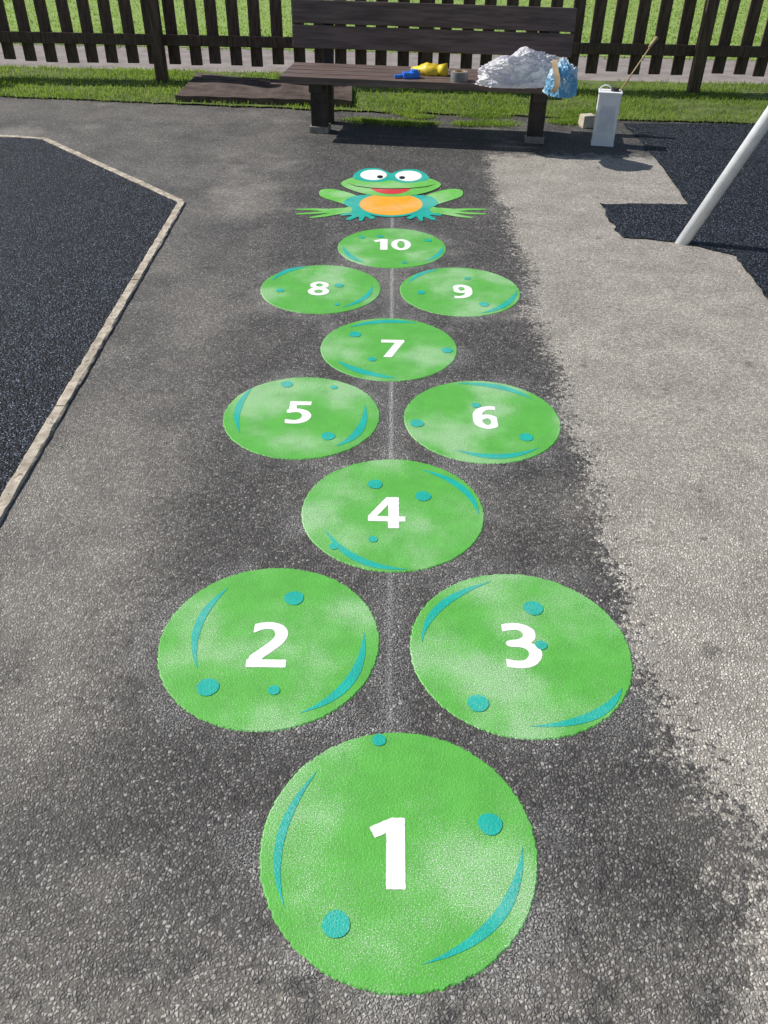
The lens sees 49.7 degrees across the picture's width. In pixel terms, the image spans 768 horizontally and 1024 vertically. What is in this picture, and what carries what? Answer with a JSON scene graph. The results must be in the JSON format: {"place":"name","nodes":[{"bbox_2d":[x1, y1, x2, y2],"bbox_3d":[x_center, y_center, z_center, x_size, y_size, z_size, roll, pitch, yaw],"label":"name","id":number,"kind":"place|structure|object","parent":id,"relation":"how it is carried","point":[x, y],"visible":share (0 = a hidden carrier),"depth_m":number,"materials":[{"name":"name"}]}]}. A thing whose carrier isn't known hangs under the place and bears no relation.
{"place":"outdoors","nodes":[
{"label":"outdoors","id":0,"kind":"place"},
{"bbox_2d":[0,43,767,1023],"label":"ground","id":1,"kind":"structure","parent":0,"point":[136,799],"depth_m":2.38,"materials":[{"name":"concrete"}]},
{"bbox_2d":[0,135,43,139],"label":"edging kerb","id":2,"kind":"structure","parent":1,"relation":"on","point":[22,137],"depth_m":5.95,"materials":[{"name":"concrete"}]},
{"bbox_2d":[0,406,65,523],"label":"edging kerb","id":3,"kind":"structure","parent":1,"relation":"on","point":[26,465],"depth_m":2.77,"materials":[{"name":"concrete"}]},
{"bbox_2d":[43,138,108,167],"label":"edging kerb","id":4,"kind":"structure","parent":1,"relation":"on","point":[85,157],"depth_m":5.65,"materials":[{"name":"concrete"}]},
{"bbox_2d":[0,137,176,496],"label":"rubber safety surface","id":5,"kind":"object","parent":1,"relation":"on","point":[78,235],"visible":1,"depth_m":4.14,"materials":[{"name":"grey rubber"}]},
{"bbox_2d":[56,280,138,407],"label":"edging kerb","id":6,"kind":"structure","parent":1,"relation":"on","point":[77,379],"depth_m":3.42,"materials":[{"name":"concrete"}]},
{"bbox_2d":[104,166,183,201],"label":"edging kerb","id":7,"kind":"structure","parent":1,"relation":"on","point":[146,185],"depth_m":5.12,"materials":[{"name":"concrete"}]},
{"bbox_2d":[131,201,184,281],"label":"edging kerb","id":8,"kind":"structure","parent":1,"relation":"on","point":[146,262],"depth_m":4.35,"materials":[{"name":"concrete"}]},
{"bbox_2d":[157,568,379,731],"bbox_3d":[-0.297,0.335,2.156,0.572,0.004,0.572,1,38,0],"label":"lily pad marking","id":9,"kind":"object","parent":1,"relation":"on","point":[270,650],"visible":1,"depth_m":2.13,"materials":[{"name":"green paint"}]},
{"bbox_2d":[223,377,379,459],"bbox_3d":[-0.300,-0.355,3.036,0.573,0.004,0.571,1,38,0],"label":"lily pad marking","id":10,"kind":"object","parent":1,"relation":"on","point":[299,418],"visible":1,"depth_m":3.02,"materials":[{"name":"green paint"}]},
{"bbox_2d":[260,265,380,313],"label":"lily pad marking","id":11,"kind":"object","parent":1,"relation":"on","point":[321,289],"visible":1,"depth_m":3.92,"materials":[{"name":"green paint"}]},
{"bbox_2d":[320,318,456,381],"bbox_3d":[0.021,-0.687,3.466,0.573,0.004,0.572,1,38,0],"label":"lily pad marking","id":12,"kind":"object","parent":1,"relation":"on","point":[388,349],"visible":1,"depth_m":3.45,"materials":[{"name":"green paint"}]},
{"bbox_2d":[295,168,486,220],"bbox_3d":[0.046,-1.953,5.077,1.119,0.004,1.020,1,38,0],"label":"frog marking","id":13,"kind":"object","parent":1,"relation":"on","point":[393,194],"visible":1,"depth_m":5.02,"materials":[{"name":"green paint"}]},
{"bbox_2d":[338,228,445,267],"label":"lily pad marking","id":14,"kind":"object","parent":1,"relation":"on","point":[392,248],"visible":1,"depth_m":4.35,"materials":[{"name":"green paint"}]},
{"bbox_2d":[301,459,484,572],"bbox_3d":[0.029,-0.004,2.595,0.573,0.004,0.572,1,38,0],"label":"lily pad marking","id":15,"kind":"object","parent":1,"relation":"on","point":[392,516],"visible":1,"depth_m":2.57,"materials":[{"name":"green paint"}]},
{"bbox_2d":[259,732,538,996],"bbox_3d":[0.031,0.690,1.711,0.574,0.004,0.573,1,38,0],"label":"lily pad marking","id":16,"kind":"object","parent":1,"relation":"on","point":[394,863],"visible":1,"depth_m":1.68,"materials":[{"name":"green paint"}]},
{"bbox_2d":[279,0,576,143],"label":"park bench","id":17,"kind":"object","parent":1,"relation":"on","point":[321,80],"visible":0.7,"depth_m":6.02,"materials":[{"name":"brown wood"}]},
{"bbox_2d":[394,69,419,78],"bbox_3d":[0.160,-3.063,5.803,0.180,0.051,0.070,-6,39,-9],"label":"line reel","id":18,"kind":"object","parent":17,"relation":"on","point":[412,73],"visible":1,"depth_m":5.79,"materials":[{"name":"blue plastic"}]},
{"bbox_2d":[411,62,447,76],"bbox_3d":[0.322,-3.153,5.907,0.275,0.092,0.130,14,40,16],"label":"work glove","id":19,"kind":"object","parent":17,"relation":"on","point":[429,69],"visible":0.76,"depth_m":5.87,"materials":[{"name":"yellow fabric"}]},
{"bbox_2d":[450,70,467,82],"bbox_3d":[0.521,-3.017,5.745,0.120,0.062,0.120,1,38,0],"label":"tape roll","id":20,"kind":"object","parent":17,"relation":"on","point":[459,76],"visible":1,"depth_m":5.71,"materials":[{"name":"cardboard"}]},
{"bbox_2d":[475,46,558,88],"bbox_3d":[0.939,-3.048,5.660,0.643,0.221,0.373,-3,38,-5],"label":"plastic bag","id":21,"kind":"object","parent":17,"relation":"on","point":[524,67],"visible":0.88,"depth_m":5.57,"materials":[{"name":"white plastic"}]},
{"bbox_2d":[542,57,577,97],"bbox_3d":[1.163,-2.858,5.434,0.221,0.206,0.332,1,38,0],"label":"plastic wrapper","id":22,"kind":"object","parent":17,"relation":"on","point":[561,81],"visible":1,"depth_m":5.37,"materials":[{"name":"plastic"}]},
{"bbox_2d":[400,268,519,316],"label":"lily pad marking","id":23,"kind":"object","parent":1,"relation":"on","point":[462,292],"visible":1,"depth_m":3.92,"materials":[{"name":"green paint"}]},
{"bbox_2d":[404,381,560,463],"bbox_3d":[0.358,-0.339,3.030,0.573,0.004,0.572,1,38,0],"label":"lily pad marking","id":24,"kind":"object","parent":1,"relation":"on","point":[482,422],"visible":1,"depth_m":3.01,"materials":[{"name":"green paint"}]},
{"bbox_2d":[410,574,633,740],"bbox_3d":[0.352,0.352,2.147,0.573,0.004,0.573,1,38,0],"label":"lily pad marking","id":25,"kind":"object","parent":1,"relation":"on","point":[522,657],"visible":1,"depth_m":2.12,"materials":[{"name":"green paint"}]},
{"bbox_2d":[578,113,594,127],"bbox_3d":[1.564,-3.016,6.397,0.105,0.090,0.092,-10,39,-13],"label":"stone block","id":26,"kind":"object","parent":1,"relation":"on","point":[586,120],"depth_m":6.37,"materials":[{"name":"beige stone"}]},
{"bbox_2d":[591,84,622,146],"bbox_3d":[1.587,-2.829,5.914,0.163,0.392,0.128,7,39,8],"label":"container","id":27,"kind":"object","parent":1,"relation":"on","point":[606,115],"visible":1,"depth_m":5.87,"materials":[{"name":"white plastic"}]},
{"bbox_2d":[620,36,657,90],"bbox_3d":[1.749,-3.085,5.781,0.288,0.391,0.024,-13,40,-17],"label":"paint brush","id":28,"kind":"object","parent":27,"relation":"in","point":[655,39],"visible":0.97,"depth_m":5.75,"materials":[{"name":"brown wood"}]},
{"bbox_2d":[600,123,767,297],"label":"rubber safety surface","id":29,"kind":"object","parent":1,"relation":"on","point":[693,160],"visible":1,"depth_m":5.07,"materials":[{"name":"grey rubber"}]},
{"bbox_2d":[675,106,767,244],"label":"swing frame","id":30,"kind":"object","parent":29,"relation":"on","point":[746,149],"depth_m":4.24,"materials":[{"name":"metal"}]},
{"bbox_2d":[0,64,767,123],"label":"grass verge ground","id":31,"kind":"structure","parent":0,"point":[706,108],"depth_m":7.13,"materials":[{"name":"green plant"}]},
{"bbox_2d":[175,72,351,106],"bbox_3d":[-0.989,-3.660,7.178,1.465,0.065,1.035,1,38,0],"label":"ribbed mat","id":32,"kind":"object","parent":31,"relation":"on","point":[202,87],"visible":0.84,"depth_m":7.00,"materials":[{"name":"brown rubber"}]},
{"bbox_2d":[0,0,767,94],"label":"picket fence","id":33,"kind":"object","parent":31,"relation":"on","point":[155,39],"visible":0.59,"depth_m":7.25,"materials":[{"name":"brown wood"}]},
{"bbox_2d":[334,106,627,127],"bbox_3d":[0.771,-3.150,6.594,2.388,0.022,0.785,1,38,0],"label":"moss","id":34,"kind":"object","parent":31,"relation":"on","point":[479,123],"visible":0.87,"depth_m":6.47,"materials":[{"name":"green plant"}]},
{"bbox_2d":[0,43,767,83],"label":"path","id":35,"kind":"structure","parent":0,"point":[728,75],"depth_m":8.24,"materials":[{"name":"grey concrete"}]},
{"bbox_2d":[3,0,767,62],"bbox_3d":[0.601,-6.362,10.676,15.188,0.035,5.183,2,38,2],"label":"grass","id":36,"kind":"structure","parent":0,"point":[585,40],"depth_m":10.26,"materials":[{"name":"green plant"}]}
]}

